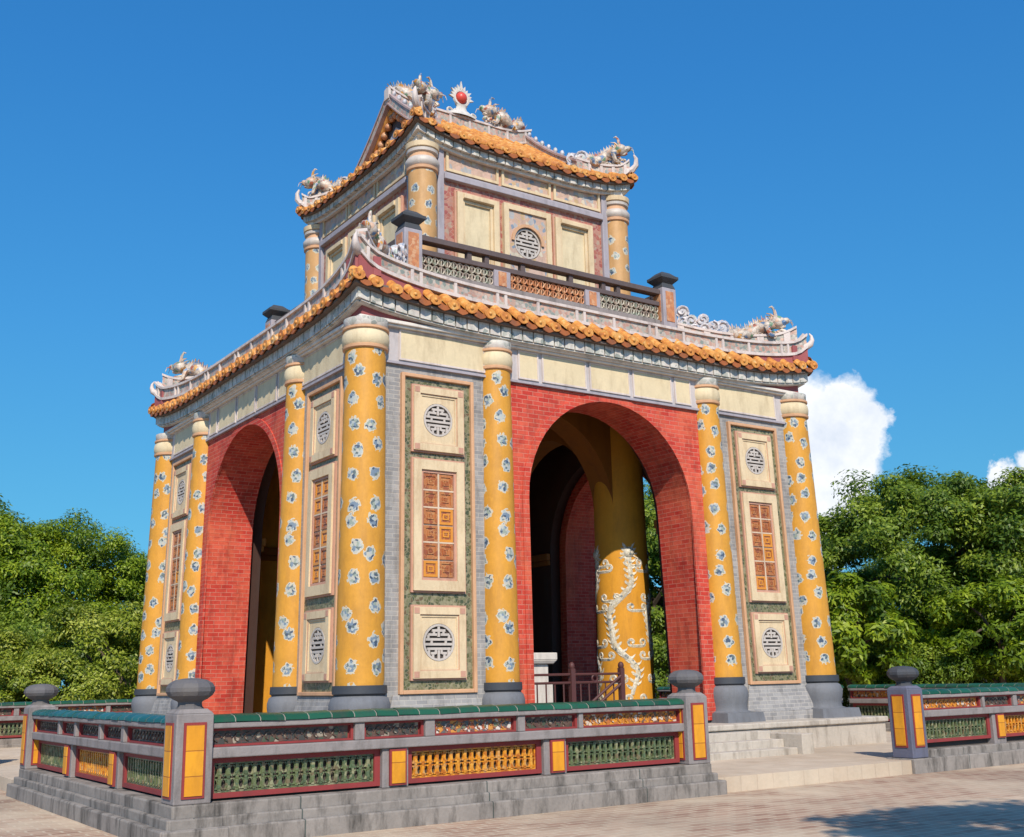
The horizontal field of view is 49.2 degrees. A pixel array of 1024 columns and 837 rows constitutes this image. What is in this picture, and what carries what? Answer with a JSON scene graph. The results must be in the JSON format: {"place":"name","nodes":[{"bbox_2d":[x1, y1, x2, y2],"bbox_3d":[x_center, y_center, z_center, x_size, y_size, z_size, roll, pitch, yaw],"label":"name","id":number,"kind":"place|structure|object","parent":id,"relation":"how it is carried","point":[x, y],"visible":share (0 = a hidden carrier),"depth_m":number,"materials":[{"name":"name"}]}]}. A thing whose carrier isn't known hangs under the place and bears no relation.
{"place":"outdoors","nodes":[
{"label":"outdoors","id":0,"kind":"place"},
{"bbox_2d":[0,763,1023,836],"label":"pavement","id":1,"kind":"structure","parent":0,"point":[982,802],"depth_m":12.53,"materials":[{"name":"stone"}]},
{"bbox_2d":[0,699,131,747],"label":"terrace balustrade","id":2,"kind":"object","parent":1,"relation":"on","point":[11,719],"visible":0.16,"depth_m":26.92,"materials":[{"name":"stone"}]},
{"bbox_2d":[0,732,911,792],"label":"terrace","id":3,"kind":"structure","parent":1,"relation":"on","point":[840,763],"depth_m":16.75,"materials":[{"name":"beige stone"}]},
{"bbox_2d":[6,684,228,836],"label":"terrace balustrade","id":4,"kind":"object","parent":3,"relation":"on","point":[101,771],"visible":0.91,"depth_m":13.34,"materials":[{"name":"stone"}]},
{"bbox_2d":[140,670,726,836],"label":"terrace balustrade","id":5,"kind":"object","parent":3,"relation":"on","point":[301,773],"visible":0.99,"depth_m":12.53,"materials":[{"name":"stone"}]},
{"bbox_2d":[131,73,887,760],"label":"stele pavilion","id":6,"kind":"structure","parent":3,"relation":"on","point":[441,421],"depth_m":21.42,"materials":[{"name":"paint"}]},
{"bbox_2d":[534,653,556,702],"bbox_3d":[0.045,4.902,20.290,1.430,1.260,0.800,8,-16,-33],"label":"stone pedestal","id":7,"kind":"object","parent":6,"relation":"on","point":[542,661],"visible":0.11,"depth_m":20.29,"materials":[{"name":"grey stone"}]},
{"bbox_2d":[534,661,625,702],"bbox_3d":[1.035,4.742,19.279,2.330,1.072,0.111,8,-16,-33],"label":"iron railing","id":8,"kind":"object","parent":6,"relation":"on","point":[571,674],"visible":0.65,"depth_m":19.47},
{"bbox_2d":[657,685,843,702],"bbox_3d":[6.094,7.687,29.388,0.670,1.317,7.470,8,-16,-33],"label":"terrace balustrade","id":9,"kind":"object","parent":3,"relation":"on","point":[664,692],"visible":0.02,"depth_m":31.83,"materials":[{"name":"stone"}]},
{"bbox_2d":[887,666,1023,773],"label":"terrace balustrade","id":10,"kind":"object","parent":3,"relation":"on","point":[941,730],"visible":1,"depth_m":17.97,"materials":[{"name":"stone"}]},
{"bbox_2d":[836,641,861,706],"bbox_3d":[8.540,7.973,34.683,5.114,3.459,5.152,-3,-13,8],"label":"bush","id":11,"kind":"object","parent":1,"relation":"on","point":[845,703],"visible":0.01,"depth_m":33.13,"materials":[{"name":"green plant"}]},
{"bbox_2d":[825,568,922,706],"bbox_3d":[9.313,6.455,30.984,4.081,4.574,4.433,-5,-14,15],"label":"tree","id":12,"kind":"object","parent":1,"relation":"on","point":[888,627],"visible":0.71,"depth_m":29.85,"materials":[{"name":"green plant"}]},
{"bbox_2d":[850,546,929,681],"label":"tree","id":13,"kind":"object","parent":1,"relation":"on","point":[873,569],"visible":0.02,"depth_m":42.60,"materials":[{"name":"green plant"}]},
{"bbox_2d":[863,521,959,610],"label":"tree","id":14,"kind":"object","parent":1,"relation":"on","point":[917,534],"depth_m":44.52,"materials":[{"name":"green plant"}]},
{"bbox_2d":[838,629,989,698],"bbox_3d":[11.593,7.538,32.060,4.379,2.940,4.347,-10,-15,32],"label":"bush","id":15,"kind":"object","parent":1,"relation":"on","point":[926,663],"visible":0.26,"depth_m":30.50,"materials":[{"name":"green plant"}]},
{"bbox_2d":[818,463,1023,681],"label":"tree","id":16,"kind":"object","parent":1,"relation":"on","point":[892,512],"visible":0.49,"depth_m":34.18,"materials":[{"name":"green plant"}]},
{"bbox_2d":[847,683,1023,731],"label":"terrace balustrade","id":17,"kind":"object","parent":1,"relation":"on","point":[869,699],"visible":0.2,"depth_m":25.92,"materials":[{"name":"stone"}]},
{"bbox_2d":[902,467,1023,647],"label":"tree","id":18,"kind":"object","parent":1,"relation":"on","point":[974,563],"visible":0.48,"depth_m":33.18,"materials":[{"name":"green plant"}]},
{"bbox_2d":[913,574,1023,682],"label":"tree","id":19,"kind":"object","parent":1,"relation":"on","point":[1007,594],"visible":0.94,"depth_m":30.23,"materials":[{"name":"green plant"}]},
{"bbox_2d":[976,629,1023,682],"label":"bush","id":20,"kind":"object","parent":1,"relation":"on","point":[994,645],"visible":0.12,"depth_m":31.42,"materials":[{"name":"green plant"}]},
{"bbox_2d":[0,0,1023,687],"label":"sky","id":21,"kind":"structure","parent":0,"point":[853,170],"materials":[{"name":"blue"}]},
{"bbox_3d":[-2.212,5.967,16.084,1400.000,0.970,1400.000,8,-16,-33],"label":"ground","id":22,"kind":"structure","parent":0,"visible":0},
{"bbox_2d":[0,625,41,701],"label":"bush","id":23,"kind":"object","parent":22,"relation":"on","point":[16,643],"visible":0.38,"depth_m":32.83,"materials":[{"name":"green plant"}]},
{"bbox_2d":[0,493,76,623],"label":"tree","id":24,"kind":"object","parent":22,"relation":"on","point":[4,508],"visible":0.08,"depth_m":45.35,"materials":[{"name":"green plant"}]},
{"bbox_2d":[0,603,84,701],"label":"bush","id":25,"kind":"object","parent":22,"relation":"on","point":[16,617],"visible":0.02,"depth_m":39.29,"materials":[{"name":"green plant"}]},
{"bbox_2d":[0,647,132,702],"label":"bush","id":26,"kind":"object","parent":22,"relation":"on","point":[15,676],"visible":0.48,"depth_m":30.32,"materials":[{"name":"green plant"}]},
{"bbox_2d":[6,617,138,701],"bbox_3d":[-15.504,8.882,38.476,6.698,4.496,6.648,-12,-17,40],"label":"bush","id":27,"kind":"object","parent":22,"relation":"on","point":[40,630],"visible":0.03,"depth_m":36.88,"materials":[{"name":"green plant"}]},
{"bbox_2d":[0,508,146,631],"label":"tree","id":28,"kind":"object","parent":22,"relation":"on","point":[8,532],"visible":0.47,"depth_m":43.40,"materials":[{"name":"green plant"}]},
{"bbox_2d":[0,518,147,684],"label":"tree","id":29,"kind":"object","parent":22,"relation":"on","point":[68,551],"visible":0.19,"depth_m":44.55,"materials":[{"name":"green plant"}]},
{"bbox_2d":[15,597,143,702],"bbox_3d":[-11.601,7.425,33.235,5.638,4.670,5.641,9,-16,-37],"label":"bush","id":30,"kind":"object","parent":22,"relation":"on","point":[65,621],"visible":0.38,"depth_m":32.16,"materials":[{"name":"green plant"}]},
{"bbox_2d":[95,584,142,608],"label":"tree","id":31,"kind":"object","parent":22,"relation":"on","point":[130,600],"depth_m":46.40,"materials":[{"name":"green plant"}]},
{"bbox_2d":[119,644,138,675],"bbox_3d":[-9.833,8.791,37.909,6.137,4.150,6.183,-5,-14,16],"label":"bush","id":32,"kind":"object","parent":22,"relation":"on","point":[135,657],"depth_m":36.39,"materials":[{"name":"green plant"}]},
{"bbox_2d":[643,480,662,609],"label":"tree","id":33,"kind":"object","parent":22,"relation":"on","point":[655,590],"depth_m":49.87,"materials":[{"name":"green plant"}]},
{"bbox_2d":[644,499,667,684],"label":"tree","id":34,"kind":"object","parent":22,"relation":"on","point":[657,621],"visible":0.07,"depth_m":43.37,"materials":[{"name":"green plant"}]},
{"bbox_2d":[652,630,669,698],"bbox_3d":[4.741,8.865,38.512,5.370,3.632,5.410,-5,-14,16],"label":"bush","id":35,"kind":"object","parent":22,"relation":"on","point":[660,648],"visible":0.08,"depth_m":37.68,"materials":[{"name":"green plant"}]}
]}

